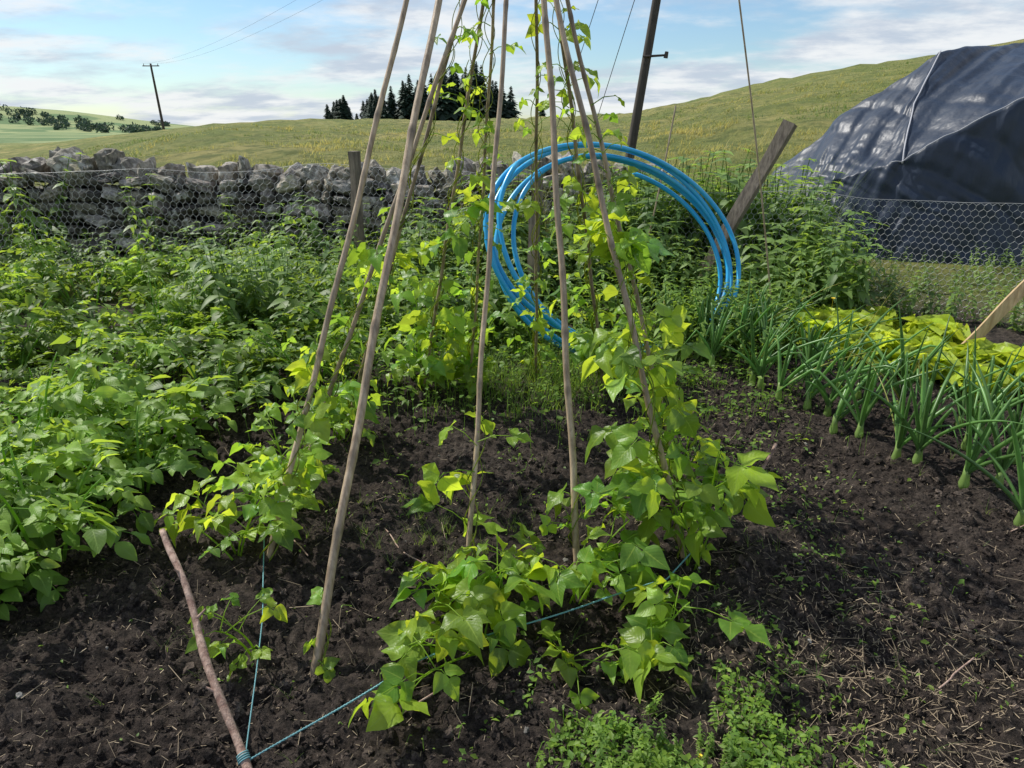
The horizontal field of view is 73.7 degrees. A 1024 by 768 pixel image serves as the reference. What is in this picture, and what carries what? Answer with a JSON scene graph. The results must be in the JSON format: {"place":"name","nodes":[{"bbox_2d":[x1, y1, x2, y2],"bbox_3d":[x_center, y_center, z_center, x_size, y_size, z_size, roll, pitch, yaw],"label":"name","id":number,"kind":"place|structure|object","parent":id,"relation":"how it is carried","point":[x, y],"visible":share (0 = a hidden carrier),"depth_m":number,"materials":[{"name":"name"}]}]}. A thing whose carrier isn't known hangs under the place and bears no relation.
{"place":"outdoors","nodes":[
{"label":"outdoors","id":0,"kind":"place"},
{"bbox_2d":[0,39,1023,767],"bbox_3d":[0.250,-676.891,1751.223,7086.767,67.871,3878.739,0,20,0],"label":"ground","id":1,"kind":"structure","parent":0,"point":[20,137],"depth_m":2.46,"materials":[{"name":"soil"}]},
{"bbox_2d":[0,252,53,317],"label":"leafy weed","id":2,"kind":"object","parent":1,"relation":"on","point":[22,281],"visible":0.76,"depth_m":5.93,"materials":[{"name":"green plant"}]},
{"bbox_2d":[0,487,57,588],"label":"potato plant","id":3,"kind":"object","parent":1,"relation":"on","point":[8,580],"visible":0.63,"depth_m":2.25,"materials":[{"name":"green plant"}]},
{"bbox_2d":[4,220,74,290],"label":"potato plant","id":4,"kind":"object","parent":1,"relation":"on","point":[21,238],"visible":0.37,"depth_m":6.63,"materials":[{"name":"green plant"}]},
{"bbox_2d":[0,238,81,297],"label":"potato plant","id":5,"kind":"object","parent":1,"relation":"on","point":[41,249],"visible":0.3,"depth_m":6.44,"materials":[{"name":"green plant"}]},
{"bbox_2d":[0,284,90,372],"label":"plant","id":6,"kind":"object","parent":1,"relation":"on","point":[27,346],"visible":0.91,"depth_m":4.37,"materials":[{"name":"green plant"}]},
{"bbox_2d":[0,344,104,418],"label":"plant","id":7,"kind":"object","parent":1,"relation":"on","point":[22,374],"visible":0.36,"depth_m":4.01,"materials":[{"name":"green plant"}]},
{"bbox_2d":[0,416,111,550],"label":"potato plant","id":8,"kind":"object","parent":1,"relation":"on","point":[35,471],"visible":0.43,"depth_m":2.51,"materials":[{"name":"green plant"}]},
{"bbox_2d":[0,248,128,326],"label":"potato plant","id":9,"kind":"object","parent":1,"relation":"on","point":[41,266],"visible":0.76,"depth_m":5.21,"materials":[{"name":"green plant"}]},
{"bbox_2d":[1,311,127,372],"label":"plant","id":10,"kind":"object","parent":1,"relation":"on","point":[46,356],"visible":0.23,"depth_m":4.53,"materials":[{"name":"green plant"}]},
{"bbox_2d":[0,352,134,487],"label":"potato plant","id":11,"kind":"object","parent":1,"relation":"on","point":[76,399],"visible":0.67,"depth_m":2.99,"materials":[{"name":"green plant"}]},
{"bbox_2d":[0,298,134,356],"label":"potato plant","id":12,"kind":"object","parent":1,"relation":"on","point":[105,324],"visible":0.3,"depth_m":5.03,"materials":[{"name":"green plant"}]},
{"bbox_2d":[0,439,152,620],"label":"potato plant","id":13,"kind":"object","parent":1,"relation":"on","point":[71,511],"visible":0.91,"depth_m":2.31,"materials":[{"name":"green plant"}]},
{"bbox_2d":[0,327,152,437],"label":"potato plant","id":14,"kind":"object","parent":1,"relation":"on","point":[121,371],"visible":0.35,"depth_m":3.52,"materials":[{"name":"green plant"}]},
{"bbox_2d":[0,104,169,132],"bbox_3d":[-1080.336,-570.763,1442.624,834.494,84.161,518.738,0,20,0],"label":"distant trees","id":15,"kind":"object","parent":1,"relation":"on","point":[83,124],"visible":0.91,"depth_m":1411.74,"materials":[{"name":"green plant"}]},
{"bbox_2d":[0,362,169,421],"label":"potato plant","id":16,"kind":"object","parent":1,"relation":"on","point":[61,374],"visible":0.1,"depth_m":3.69,"materials":[{"name":"green plant"}]},
{"bbox_2d":[55,255,153,302],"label":"leafy weed","id":17,"kind":"object","parent":1,"relation":"on","point":[102,288],"visible":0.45,"depth_m":6.38,"materials":[{"name":"green plant"}]},
{"bbox_2d":[16,393,215,533],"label":"potato plant","id":18,"kind":"object","parent":1,"relation":"on","point":[180,462],"visible":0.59,"depth_m":2.88,"materials":[{"name":"green plant"}]},
{"bbox_2d":[50,313,207,381],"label":"potato plant","id":19,"kind":"object","parent":1,"relation":"on","point":[152,349],"visible":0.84,"depth_m":4.18,"materials":[{"name":"green plant"}]},
{"bbox_2d":[90,233,168,304],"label":"leafy weed","id":20,"kind":"object","parent":1,"relation":"on","point":[137,276],"visible":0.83,"depth_m":6.19,"materials":[{"name":"green plant"}]},
{"bbox_2d":[84,266,209,352],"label":"leafy weed","id":21,"kind":"object","parent":1,"relation":"on","point":[168,313],"visible":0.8,"depth_m":4.69,"materials":[{"name":"green plant"}]},
{"bbox_2d":[118,257,198,312],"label":"leafy weed","id":22,"kind":"object","parent":1,"relation":"on","point":[150,300],"visible":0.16,"depth_m":5.66,"materials":[{"name":"green plant"}]},
{"bbox_2d":[76,375,244,469],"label":"potato plant","id":23,"kind":"object","parent":1,"relation":"on","point":[184,431],"visible":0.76,"depth_m":3.24,"materials":[{"name":"green plant"}]},
{"bbox_2d":[134,268,241,330],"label":"leafy weed","id":24,"kind":"object","parent":1,"relation":"on","point":[149,309],"visible":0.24,"depth_m":5.15,"materials":[{"name":"green plant"}]},
{"bbox_2d":[148,241,243,292],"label":"potato plant","id":25,"kind":"object","parent":1,"relation":"on","point":[172,263],"visible":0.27,"depth_m":6.26,"materials":[{"name":"green plant"}]},
{"bbox_2d":[159,528,252,767],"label":"wooden stick","id":26,"kind":"object","parent":1,"relation":"on","point":[221,701],"visible":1,"depth_m":1.89,"materials":[{"name":"brown wood"}]},
{"bbox_2d":[236,501,689,764],"bbox_3d":[-0.150,0.696,2.330,1.623,0.132,1.300,0,20,0],"label":"garden twine","id":27,"kind":"object","parent":26,"relation":"attached to","point":[332,712],"visible":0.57,"depth_m":1.92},
{"bbox_2d":[0,216,415,287],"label":"nettle patch","id":28,"kind":"object","parent":1,"relation":"on","point":[103,259],"visible":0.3,"depth_m":7.19,"materials":[{"name":"green plant"}]},
{"bbox_2d":[0,152,416,270],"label":"nettle patch","id":29,"kind":"object","parent":1,"relation":"on","point":[3,213],"visible":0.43,"depth_m":7.62,"materials":[{"name":"green plant"}]},
{"bbox_2d":[145,332,307,431],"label":"potato plant","id":30,"kind":"object","parent":1,"relation":"on","point":[186,342],"visible":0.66,"depth_m":3.77,"materials":[{"name":"green plant"}]},
{"bbox_2d":[166,305,302,361],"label":"potato plant","id":31,"kind":"object","parent":1,"relation":"on","point":[206,329],"visible":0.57,"depth_m":4.66,"materials":[{"name":"green plant"}]},
{"bbox_2d":[162,338,309,390],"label":"potato plant","id":32,"kind":"object","parent":1,"relation":"on","point":[257,368],"visible":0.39,"depth_m":4.10,"materials":[{"name":"green plant"}]},
{"bbox_2d":[154,330,339,562],"bbox_3d":[-0.904,0.240,2.420,0.624,0.812,0.623,-18,27,-39],"label":"bean plant","id":33,"kind":"object","parent":1,"relation":"on","point":[286,532],"visible":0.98,"depth_m":2.42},
{"bbox_2d":[185,586,339,682],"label":"bean plant","id":34,"kind":"object","parent":1,"relation":"on","point":[216,648],"visible":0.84,"depth_m":2.03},
{"bbox_2d":[0,151,542,277],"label":"chicken wire fence","id":35,"kind":"object","parent":1,"relation":"on","point":[354,158],"visible":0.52,"depth_m":7.10,"materials":[{"name":"grey metal"}]},
{"bbox_2d":[227,317,369,387],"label":"plant","id":36,"kind":"object","parent":1,"relation":"on","point":[265,331],"visible":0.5,"depth_m":4.03,"materials":[{"name":"green plant"}]},
{"bbox_2d":[211,237,392,510],"bbox_3d":[-0.848,-0.012,2.743,0.780,1.105,0.617,0,20,0],"label":"bean plant","id":37,"kind":"object","parent":1,"relation":"on","point":[358,283],"visible":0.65,"depth_m":2.80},
{"bbox_2d":[0,146,681,266],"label":"dry stone wall","id":38,"kind":"structure","parent":1,"relation":"on","point":[110,159],"depth_m":7.88,"materials":[{"name":"stone"}]},
{"bbox_2d":[274,269,415,358],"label":"potato plant","id":39,"kind":"object","parent":1,"relation":"on","point":[296,306],"visible":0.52,"depth_m":4.68,"materials":[{"name":"green plant"}]},
{"bbox_2d":[241,0,489,446],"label":"bean plant","id":40,"kind":"object","parent":1,"relation":"on","point":[360,252],"visible":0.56,"depth_m":3.13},
{"bbox_2d":[174,220,557,350],"bbox_3d":[-1.065,-0.859,5.521,2.845,0.965,1.888,0,20,0],"label":"nettle patch","id":41,"kind":"object","parent":1,"relation":"on","point":[275,287],"visible":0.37,"depth_m":5.07,"materials":[{"name":"green plant"}]},
{"bbox_2d":[345,5,503,391],"bbox_3d":[-0.479,-1.018,3.417,1.114,2.475,1.316,0,20,0],"label":"bean plant","id":42,"kind":"object","parent":1,"relation":"on","point":[425,290],"visible":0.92,"depth_m":3.77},
{"bbox_2d":[0,287,862,514],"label":"chickweed patch","id":43,"kind":"object","parent":1,"relation":"on","point":[274,372],"visible":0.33,"depth_m":4.26,"materials":[{"name":"green plant"}]},
{"bbox_2d":[323,61,545,120],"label":"conifer trees","id":44,"kind":"object","parent":1,"relation":"on","point":[446,109],"visible":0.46,"depth_m":126.66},
{"bbox_2d":[348,549,550,731],"bbox_3d":[-0.198,0.746,2.026,0.377,0.224,0.829,17,27,39],"label":"bean plant","id":45,"kind":"object","parent":1,"relation":"on","point":[386,713],"visible":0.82,"depth_m":1.98,"materials":[{"name":"green plant"}]},
{"bbox_2d":[2,56,928,190],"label":"field grass","id":46,"kind":"structure","parent":1,"relation":"on","point":[678,130],"depth_m":26.45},
{"bbox_2d":[389,408,558,649],"bbox_3d":[-0.135,0.463,2.183,0.539,0.598,0.825,0,20,0],"label":"bean plant","id":47,"kind":"object","parent":1,"relation":"on","point":[480,599],"visible":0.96,"depth_m":2.15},
{"bbox_2d":[425,0,525,401],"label":"bean plant","id":48,"kind":"object","parent":1,"relation":"on","point":[466,372],"visible":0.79,"depth_m":3.65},
{"bbox_2d":[266,0,687,677],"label":"bean pole wigwam","id":49,"kind":"object","parent":1,"relation":"on","point":[396,214],"visible":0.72,"depth_m":2.37,"materials":[{"name":"wood"}]},
{"bbox_2d":[0,346,1023,767],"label":"straw litter","id":50,"kind":"object","parent":1,"relation":"on","point":[858,638],"visible":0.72,"depth_m":2.06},
{"bbox_2d":[11,434,1021,767],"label":"chickweed patch","id":51,"kind":"object","parent":1,"relation":"on","point":[537,638],"visible":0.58,"depth_m":2.08,"materials":[{"name":"green plant"}]},
{"bbox_2d":[501,0,560,382],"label":"bean plant","id":52,"kind":"object","parent":1,"relation":"on","point":[541,325],"visible":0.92,"depth_m":3.74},
{"bbox_2d":[376,325,708,440],"bbox_3d":[0.191,-0.158,4.521,2.470,0.280,2.340,0,20,0],"label":"chickweed patch","id":53,"kind":"object","parent":1,"relation":"on","point":[553,397],"visible":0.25,"depth_m":4.12,"materials":[{"name":"green plant"}]},
{"bbox_2d":[85,378,1014,765],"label":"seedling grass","id":54,"kind":"structure","parent":1,"relation":"on","point":[585,600],"depth_m":2.22,"materials":[{"name":"green plant"}]},
{"bbox_2d":[389,161,713,308],"bbox_3d":[0.420,-1.426,6.541,3.110,1.338,1.900,0,20,0],"label":"nettle patch","id":55,"kind":"object","parent":1,"relation":"on","point":[521,228],"visible":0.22,"depth_m":6.24,"materials":[{"name":"green plant"}]},
{"bbox_2d":[449,475,684,606],"bbox_3d":[0.226,0.547,2.320,0.696,0.354,0.594,-15,25,-35],"label":"bean plant","id":56,"kind":"object","parent":1,"relation":"on","point":[632,555],"visible":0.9,"depth_m":2.26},
{"bbox_2d":[414,317,738,430],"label":"seedling grass","id":57,"kind":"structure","parent":1,"relation":"on","point":[560,379],"depth_m":4.26,"materials":[{"name":"green plant"}]},
{"bbox_2d":[525,0,656,379],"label":"bean plant","id":58,"kind":"object","parent":1,"relation":"on","point":[582,348],"visible":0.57,"depth_m":3.39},
{"bbox_2d":[537,619,658,714],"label":"bean plant","id":59,"kind":"object","parent":1,"relation":"on","point":[630,661],"visible":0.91,"depth_m":1.98,"materials":[{"name":"green plant"}]},
{"bbox_2d":[483,142,740,352],"bbox_3d":[0.793,-1.019,4.987,2.132,1.409,0.944,-10,23,-25],"label":"blue water pipe coil","id":60,"kind":"object","parent":1,"relation":"on","point":[693,197],"visible":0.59,"depth_m":5.13,"materials":[{"name":"plastic"}]},
{"bbox_2d":[465,251,818,358],"bbox_3d":[0.974,-0.624,5.218,2.747,0.684,1.190,0,20,0],"label":"leafy weed patch","id":61,"kind":"object","parent":1,"relation":"on","point":[611,305],"visible":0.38,"depth_m":5.15,"materials":[{"name":"green plant"}]},
{"bbox_2d":[560,95,728,512],"bbox_3d":[0.581,-0.264,2.776,0.789,1.688,0.631,0,20,0],"label":"bean plant","id":62,"kind":"object","parent":1,"relation":"on","point":[675,325],"visible":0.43,"depth_m":2.79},
{"bbox_2d":[625,0,668,158],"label":"utility pole","id":63,"kind":"object","parent":1,"relation":"on","point":[643,78],"visible":0.76,"depth_m":15.44,"materials":[{"name":"brown wood"}]},
{"bbox_2d":[564,212,781,569],"bbox_3d":[0.575,0.059,2.382,0.799,1.227,0.821,0,20,0],"label":"bean plant","id":64,"kind":"object","parent":1,"relation":"on","point":[644,488],"visible":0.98,"depth_m":2.38,"materials":[{"name":"plant"}]},
{"bbox_2d":[421,613,926,767],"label":"chickweed patch","id":65,"kind":"object","parent":1,"relation":"on","point":[657,756],"visible":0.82,"depth_m":1.78,"materials":[{"name":"green plant"}]},
{"bbox_2d":[536,692,816,767],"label":"chickweed patch","id":66,"kind":"object","parent":1,"relation":"on","point":[598,727],"visible":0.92,"depth_m":1.73,"materials":[{"name":"green plant"}]},
{"bbox_2d":[608,236,756,306],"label":"nettle patch","id":67,"kind":"object","parent":1,"relation":"on","point":[685,274],"visible":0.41,"depth_m":5.92,"materials":[{"name":"green plant"}]},
{"bbox_2d":[618,570,773,702],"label":"bean plant","id":68,"kind":"object","parent":1,"relation":"on","point":[649,622],"visible":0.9,"depth_m":2.04,"materials":[{"name":"green plant"}]},
{"bbox_2d":[458,311,942,486],"bbox_3d":[1.184,-0.105,4.360,3.139,0.273,3.313,-14,24,-33],"label":"chickweed patch","id":69,"kind":"object","parent":1,"relation":"on","point":[692,380],"visible":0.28,"depth_m":4.07,"materials":[{"name":"green plant"}]},
{"bbox_2d":[569,148,847,279],"bbox_3d":[2.069,-1.829,7.439,2.957,1.433,2.184,0,20,0],"label":"nettle patch","id":70,"kind":"object","parent":1,"relation":"on","point":[733,183],"visible":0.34,"depth_m":6.83,"materials":[{"name":"green plant"}]},
{"bbox_2d":[686,299,749,367],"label":"onion plant","id":71,"kind":"object","parent":1,"relation":"on","point":[715,341],"visible":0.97,"depth_m":4.37,"materials":[{"name":"green plant"}]},
{"bbox_2d":[648,280,801,360],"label":"leafy weed patch","id":72,"kind":"object","parent":1,"relation":"on","point":[731,327],"visible":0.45,"depth_m":4.57,"materials":[{"name":"green plant"}]},
{"bbox_2d":[738,0,771,299],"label":"bamboo cane","id":73,"kind":"object","parent":1,"relation":"on","point":[755,140],"visible":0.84,"depth_m":4.78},
{"bbox_2d":[720,333,793,389],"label":"onion plant","id":74,"kind":"object","parent":1,"relation":"on","point":[761,370],"visible":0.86,"depth_m":4.13,"materials":[{"name":"green plant"}]},
{"bbox_2d":[527,119,1023,343],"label":"chicken wire fence","id":75,"kind":"object","parent":1,"relation":"on","point":[767,162],"visible":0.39,"depth_m":5.86,"materials":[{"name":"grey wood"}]},
{"bbox_2d":[728,272,839,354],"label":"onion plant","id":76,"kind":"object","parent":1,"relation":"on","point":[744,317],"visible":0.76,"depth_m":4.56,"materials":[{"name":"green plant"}]},
{"bbox_2d":[662,527,908,767],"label":"chickweed patch","id":77,"kind":"object","parent":1,"relation":"on","point":[793,685],"visible":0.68,"depth_m":2.02,"materials":[{"name":"green plant"}]},
{"bbox_2d":[739,311,878,384],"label":"onion plant","id":78,"kind":"object","parent":1,"relation":"on","point":[769,360],"visible":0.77,"depth_m":4.13,"materials":[{"name":"green plant"}]},
{"bbox_2d":[733,187,891,312],"bbox_3d":[2.537,-1.075,5.881,1.203,1.167,1.668,0,20,0],"label":"nettle patch","id":79,"kind":"object","parent":1,"relation":"on","point":[807,267],"visible":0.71,"depth_m":5.60,"materials":[{"name":"green plant"}]},
{"bbox_2d":[608,358,1017,758],"bbox_3d":[1.063,0.310,3.402,1.075,0.170,4.020,0,20,0],"label":"chickweed patch","id":80,"kind":"object","parent":1,"relation":"on","point":[902,730],"visible":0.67,"depth_m":2.53,"materials":[{"name":"green plant"}]},
{"bbox_2d":[783,312,847,354],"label":"lettuce plant","id":81,"kind":"object","parent":1,"relation":"on","point":[822,317],"visible":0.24,"depth_m":4.79,"materials":[{"name":"green plant"}]},
{"bbox_2d":[780,331,878,416],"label":"onion plant","id":82,"kind":"object","parent":1,"relation":"on","point":[819,387],"visible":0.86,"depth_m":3.73,"materials":[{"name":"green plant"}]},
{"bbox_2d":[775,320,894,401],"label":"onion plant","id":83,"kind":"object","parent":1,"relation":"on","point":[797,372],"visible":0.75,"depth_m":3.90,"materials":[{"name":"green plant"}]},
{"bbox_2d":[761,347,913,437],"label":"onion plant","id":84,"kind":"object","parent":1,"relation":"on","point":[868,403],"visible":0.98,"depth_m":3.51,"materials":[{"name":"green plant"}]},
{"bbox_2d":[798,322,909,410],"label":"onion plant","id":85,"kind":"object","parent":1,"relation":"on","point":[812,389],"visible":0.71,"depth_m":3.78,"materials":[{"name":"green plant"}]},
{"bbox_2d":[829,327,896,366],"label":"lettuce plant","id":86,"kind":"object","parent":1,"relation":"on","point":[854,338],"visible":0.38,"depth_m":4.50,"materials":[{"name":"green plant"}]},
{"bbox_2d":[831,286,912,387],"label":"onion plant","id":87,"kind":"object","parent":1,"relation":"on","point":[847,365],"visible":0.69,"depth_m":4.05,"materials":[{"name":"green plant"}]},
{"bbox_2d":[823,323,929,415],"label":"onion plant","id":88,"kind":"object","parent":1,"relation":"on","point":[897,390],"visible":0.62,"depth_m":3.72,"materials":[{"name":"green plant"}]},
{"bbox_2d":[762,42,1023,264],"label":"tarpaulin covered stack","id":89,"kind":"object","parent":1,"relation":"on","point":[947,127],"visible":0.7,"depth_m":8.23,"materials":[{"name":"plastic"}]},
{"bbox_2d":[829,340,959,434],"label":"onion plant","id":90,"kind":"object","parent":1,"relation":"on","point":[839,412],"visible":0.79,"depth_m":3.62,"materials":[{"name":"green plant"}]},
{"bbox_2d":[855,323,952,399],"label":"onion plant","id":91,"kind":"object","parent":1,"relation":"on","point":[882,370],"visible":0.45,"depth_m":3.88,"materials":[{"name":"green plant"}]},
{"bbox_2d":[819,257,1023,331],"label":"grass patch","id":92,"kind":"object","parent":1,"relation":"on","point":[949,307],"visible":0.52,"depth_m":5.53,"materials":[{"name":"green plant"}]},
{"bbox_2d":[883,305,959,405],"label":"onion plant","id":93,"kind":"object","parent":1,"relation":"on","point":[903,359],"visible":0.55,"depth_m":3.68,"materials":[{"name":"green plant"}]},
{"bbox_2d":[885,344,962,381],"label":"lettuce plant","id":94,"kind":"object","parent":1,"relation":"on","point":[951,356],"visible":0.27,"depth_m":4.33,"materials":[{"name":"green plant"}]},
{"bbox_2d":[895,314,970,347],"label":"lettuce plant","id":95,"kind":"object","parent":1,"relation":"on","point":[938,327],"visible":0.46,"depth_m":4.85,"materials":[{"name":"green plant"}]},
{"bbox_2d":[868,353,1000,459],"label":"onion plant","id":96,"kind":"object","parent":1,"relation":"on","point":[900,434],"visible":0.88,"depth_m":3.24,"materials":[{"name":"green plant"}]},
{"bbox_2d":[855,242,1023,298],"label":"grass patch","id":97,"kind":"object","parent":1,"relation":"on","point":[973,269],"visible":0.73,"depth_m":7.03,"materials":[{"name":"green plant"}]},
{"bbox_2d":[857,353,1023,463],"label":"onion plant","id":98,"kind":"object","parent":1,"relation":"on","point":[923,422],"visible":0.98,"depth_m":3.10,"materials":[{"name":"green plant"}]},
{"bbox_2d":[892,422,1023,527],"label":"onion plant","id":99,"kind":"object","parent":1,"relation":"on","point":[1018,502],"visible":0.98,"depth_m":2.71,"materials":[{"name":"green plant"}]},
{"bbox_2d":[940,363,1023,402],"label":"lettuce plant","id":100,"kind":"object","parent":1,"relation":"on","point":[959,379],"visible":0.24,"depth_m":4.17,"materials":[{"name":"green plant"}]},
{"bbox_2d":[947,352,1023,487],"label":"onion plant","id":101,"kind":"object","parent":1,"relation":"on","point":[1005,464],"visible":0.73,"depth_m":2.95,"materials":[{"name":"green plant"}]},
{"bbox_2d":[950,337,1023,382],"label":"lettuce plant","id":102,"kind":"object","parent":1,"relation":"on","point":[986,350],"visible":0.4,"depth_m":4.40,"materials":[{"name":"green plant"}]},
{"bbox_2d":[958,372,1023,488],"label":"onion plant","id":103,"kind":"object","parent":1,"relation":"on","point":[972,452],"visible":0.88,"depth_m":2.88,"materials":[{"name":"green plant"}]},
{"bbox_2d":[961,326,1023,450],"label":"onion plant","id":104,"kind":"object","parent":1,"relation":"on","point":[978,413],"visible":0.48,"depth_m":3.27,"materials":[{"name":"green plant"}]},
{"bbox_2d":[976,343,1023,446],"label":"onion plant","id":105,"kind":"object","parent":1,"relation":"on","point":[996,389],"visible":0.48,"depth_m":3.56,"materials":[{"name":"green plant"}]},
{"bbox_2d":[0,0,1023,125],"label":"sky","id":106,"kind":"structure","parent":0,"point":[83,56],"materials":[{"name":"blue"}]},
{"bbox_2d":[427,143,876,264],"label":"tall grass","id":107,"kind":"structure","parent":0,"point":[843,206],"depth_m":7.74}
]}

